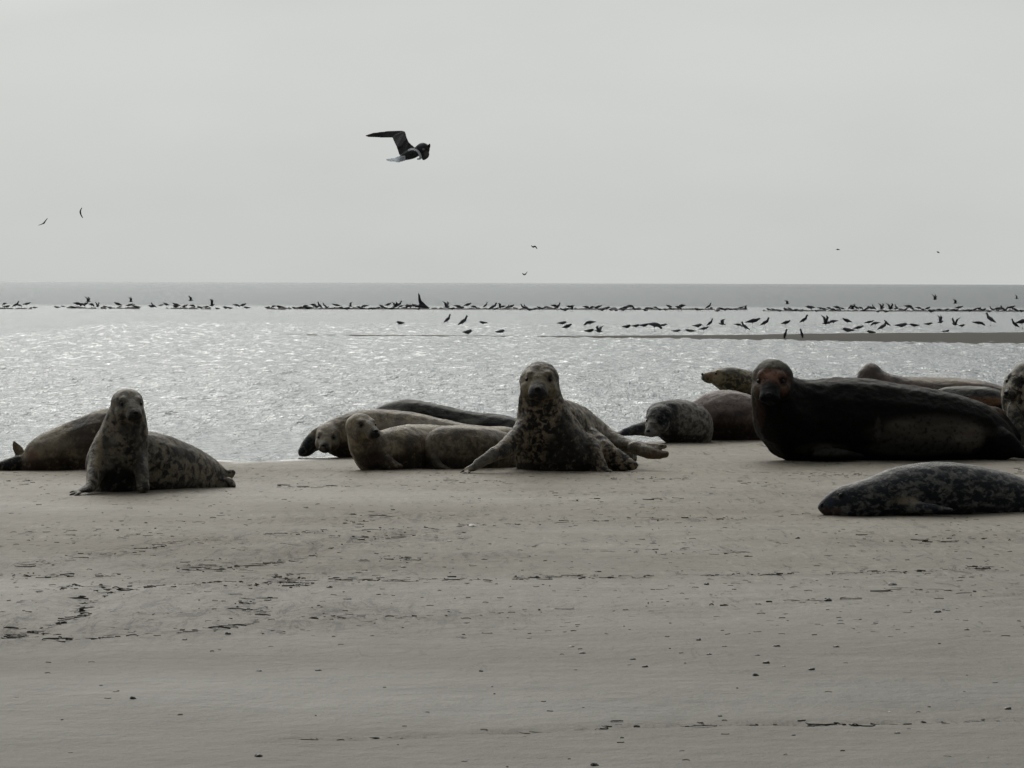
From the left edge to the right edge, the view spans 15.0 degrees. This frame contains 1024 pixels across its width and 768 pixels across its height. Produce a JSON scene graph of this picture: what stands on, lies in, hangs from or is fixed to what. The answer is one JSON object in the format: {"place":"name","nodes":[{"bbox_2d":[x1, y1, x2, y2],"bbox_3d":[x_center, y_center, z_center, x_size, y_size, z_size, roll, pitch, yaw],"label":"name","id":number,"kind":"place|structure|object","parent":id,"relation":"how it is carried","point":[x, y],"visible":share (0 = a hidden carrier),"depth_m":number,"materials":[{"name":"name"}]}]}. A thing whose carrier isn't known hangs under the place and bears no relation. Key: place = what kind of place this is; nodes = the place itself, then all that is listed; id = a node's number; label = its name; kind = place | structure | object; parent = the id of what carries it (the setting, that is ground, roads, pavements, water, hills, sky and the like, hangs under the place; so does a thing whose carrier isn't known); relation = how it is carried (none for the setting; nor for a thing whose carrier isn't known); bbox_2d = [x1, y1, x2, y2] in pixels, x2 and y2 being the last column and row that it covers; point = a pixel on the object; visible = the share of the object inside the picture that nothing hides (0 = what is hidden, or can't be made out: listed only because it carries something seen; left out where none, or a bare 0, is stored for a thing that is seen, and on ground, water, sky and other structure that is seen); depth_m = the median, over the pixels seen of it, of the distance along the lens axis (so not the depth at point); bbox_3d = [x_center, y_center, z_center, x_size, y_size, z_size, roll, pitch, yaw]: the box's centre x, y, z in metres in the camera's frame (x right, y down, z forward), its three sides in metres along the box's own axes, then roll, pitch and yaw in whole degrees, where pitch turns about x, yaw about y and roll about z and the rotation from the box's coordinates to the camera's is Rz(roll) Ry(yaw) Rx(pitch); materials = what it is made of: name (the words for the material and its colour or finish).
{"place":"outdoors","nodes":[
{"label":"outdoors","id":0,"kind":"place"},
{"bbox_2d":[0,307,31,308],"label":"mud bank","id":1,"kind":"structure","parent":0,"point":[16,308],"depth_m":185.15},
{"bbox_2d":[67,306,106,308],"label":"mud bank","id":2,"kind":"structure","parent":0,"point":[78,307],"depth_m":190.29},
{"bbox_2d":[109,306,139,308],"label":"mud bank","id":3,"kind":"structure","parent":0,"point":[125,308],"depth_m":189.77,"materials":[{"name":"grey soil"}]},
{"bbox_2d":[166,307,210,309],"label":"mud bank","id":4,"kind":"structure","parent":0,"point":[209,308],"depth_m":189.80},
{"bbox_2d":[267,307,284,309],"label":"mud bank","id":5,"kind":"structure","parent":0,"point":[281,308],"depth_m":188.05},
{"bbox_2d":[366,131,429,161],"bbox_3d":[-1.217,-2.443,40.048,0.787,0.334,0.274,1,2,35],"label":"flying gull","id":6,"kind":"object","parent":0,"point":[407,150],"visible":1,"depth_m":39.98,"materials":[{"name":"black"}]},
{"bbox_2d":[458,315,467,324],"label":"gull","id":7,"kind":"object","parent":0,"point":[462,321],"visible":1,"depth_m":114.09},
{"bbox_2d":[0,440,1023,767],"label":"sand","id":8,"kind":"structure","parent":0,"point":[426,690],"depth_m":14.93,"materials":[{"name":"beige sand"}]},
{"bbox_2d":[0,408,108,470],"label":"grey seal","id":9,"kind":"object","parent":8,"relation":"on","point":[65,446],"visible":0.56,"depth_m":26.86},
{"bbox_2d":[70,388,235,495],"bbox_3d":[-2.278,0.351,24.344,1.519,0.654,0.567,-1,2,-41],"label":"grey seal","id":10,"kind":"object","parent":8,"relation":"on","point":[128,451],"visible":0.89,"depth_m":24.17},
{"bbox_2d":[345,413,441,469],"bbox_3d":[-0.668,0.392,27.441,0.430,0.404,1.496,1,2,29],"label":"grey seal","id":11,"kind":"object","parent":8,"relation":"on","point":[371,445],"visible":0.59,"depth_m":26.94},
{"bbox_2d":[298,409,511,456],"bbox_3d":[-0.674,0.379,29.509,1.899,0.372,0.527,0,2,-10],"label":"grey seal","id":12,"kind":"object","parent":8,"relation":"on","point":[330,437],"visible":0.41,"depth_m":29.37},
{"bbox_2d":[375,399,515,427],"bbox_3d":[-0.362,0.331,30.213,1.582,0.425,0.422,0,1,0],"label":"grey seal","id":13,"kind":"object","parent":8,"relation":"on","point":[451,413],"visible":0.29,"depth_m":30.10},
{"bbox_2d":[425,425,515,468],"bbox_3d":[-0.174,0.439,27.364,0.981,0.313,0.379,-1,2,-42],"label":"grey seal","id":14,"kind":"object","parent":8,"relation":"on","point":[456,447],"visible":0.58,"depth_m":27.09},
{"bbox_2d":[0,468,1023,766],"bbox_3d":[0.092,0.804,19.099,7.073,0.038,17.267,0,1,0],"label":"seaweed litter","id":15,"kind":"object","parent":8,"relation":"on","point":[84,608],"visible":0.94,"depth_m":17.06,"materials":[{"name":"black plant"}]},
{"bbox_2d":[460,361,668,473],"bbox_3d":[0.438,0.222,27.051,0.840,0.766,2.201,1,2,33],"label":"grey seal","id":16,"kind":"object","parent":8,"relation":"on","point":[552,429],"visible":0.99,"depth_m":26.80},
{"bbox_2d":[617,399,712,442],"bbox_3d":[1.311,0.307,31.866,0.940,0.364,0.414,-1,2,-38],"label":"grey seal","id":17,"kind":"object","parent":8,"relation":"on","point":[676,421],"visible":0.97,"depth_m":31.76,"materials":[{"name":"silver fur"}]},
{"bbox_2d":[701,367,752,394],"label":"grey seal","id":18,"kind":"object","parent":8,"relation":"on","point":[733,378],"visible":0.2,"depth_m":33.93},
{"bbox_2d":[693,390,760,439],"bbox_3d":[1.926,0.263,32.630,1.041,0.429,0.491,0,2,-8],"label":"grey seal","id":19,"kind":"object","parent":8,"relation":"on","point":[730,411],"visible":0.4,"depth_m":32.43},
{"bbox_2d":[751,359,1023,460],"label":"grey seal","id":20,"kind":"object","parent":8,"relation":"on","point":[831,419],"visible":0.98,"depth_m":28.54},
{"bbox_2d":[818,462,1023,515],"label":"grey seal","id":21,"kind":"object","parent":8,"relation":"on","point":[926,488],"visible":0.97,"depth_m":22.03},
{"bbox_2d":[857,363,1001,390],"bbox_3d":[3.598,0.137,31.137,1.725,0.612,0.483,0,2,-11],"label":"grey seal","id":22,"kind":"object","parent":8,"relation":"on","point":[872,371],"visible":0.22,"depth_m":30.97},
{"bbox_2d":[938,386,1001,408],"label":"grey seal","id":23,"kind":"object","parent":8,"relation":"on","point":[988,396],"visible":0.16,"depth_m":29.69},
{"bbox_2d":[1001,362,1023,446],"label":"grey seal","id":24,"kind":"object","parent":8,"relation":"on","point":[1012,397],"visible":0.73,"depth_m":29.19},
{"bbox_2d":[0,281,1023,461],"bbox_3d":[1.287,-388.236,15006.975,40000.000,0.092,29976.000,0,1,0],"label":"water","id":25,"kind":"structure","parent":0,"point":[240,384],"depth_m":78.90,"materials":[{"name":"grey liquid"}]},
{"bbox_2d":[595,326,602,332],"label":"gull","id":26,"kind":"object","parent":25,"relation":"on","point":[599,329],"visible":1,"depth_m":100.60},
{"bbox_2d":[647,322,661,331],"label":"gull","id":27,"kind":"object","parent":25,"relation":"on","point":[654,324],"visible":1,"depth_m":106.60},
{"bbox_2d":[745,318,759,325],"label":"gull","id":28,"kind":"object","parent":25,"relation":"on","point":[752,321],"visible":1,"depth_m":118.03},
{"bbox_2d":[760,317,768,324],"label":"gull","id":29,"kind":"object","parent":25,"relation":"on","point":[764,322],"visible":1,"depth_m":116.70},
{"bbox_2d":[821,315,828,324],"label":"gull","id":30,"kind":"object","parent":25,"relation":"on","point":[826,321],"visible":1,"depth_m":118.70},
{"bbox_2d":[842,327,854,331],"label":"gull","id":31,"kind":"object","parent":25,"relation":"on","point":[847,329],"visible":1,"depth_m":106.85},
{"bbox_2d":[877,321,886,330],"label":"gull","id":32,"kind":"object","parent":25,"relation":"on","point":[882,326],"visible":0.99,"depth_m":107.12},
{"bbox_2d":[895,323,908,326],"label":"gull","id":33,"kind":"object","parent":25,"relation":"on","point":[902,324],"visible":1,"depth_m":119.39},
{"bbox_2d":[937,315,942,325],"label":"gull","id":34,"kind":"object","parent":25,"relation":"on","point":[940,319],"visible":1,"depth_m":124.48,"materials":[{"name":"black"}]},
{"bbox_2d":[952,317,960,325],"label":"gull","id":35,"kind":"object","parent":25,"relation":"on","point":[955,323],"visible":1,"depth_m":118.39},
{"bbox_2d":[985,312,995,325],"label":"gull","id":36,"kind":"object","parent":25,"relation":"on","point":[990,318],"visible":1,"depth_m":124.98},
{"bbox_2d":[0,0,1023,284],"label":"sky","id":37,"kind":"structure","parent":0,"point":[621,141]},
{"bbox_2d":[288,307,746,309],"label":"mud bank","id":38,"kind":"structure","parent":0,"point":[548,308],"depth_m":193.59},
{"bbox_2d":[414,293,428,307],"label":"gull","id":39,"kind":"object","parent":38,"relation":"on","point":[422,304],"visible":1,"depth_m":119.97,"materials":[{"name":"black"}]},
{"bbox_2d":[282,332,1023,343],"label":"sandbar","id":40,"kind":"structure","parent":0,"point":[994,337],"depth_m":93.86,"materials":[{"name":"grey sand"}]},
{"bbox_2d":[763,309,1023,311],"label":"mud bank","id":41,"kind":"structure","parent":0,"point":[936,310],"depth_m":189.48,"materials":[{"name":"grey soil"}]}
]}

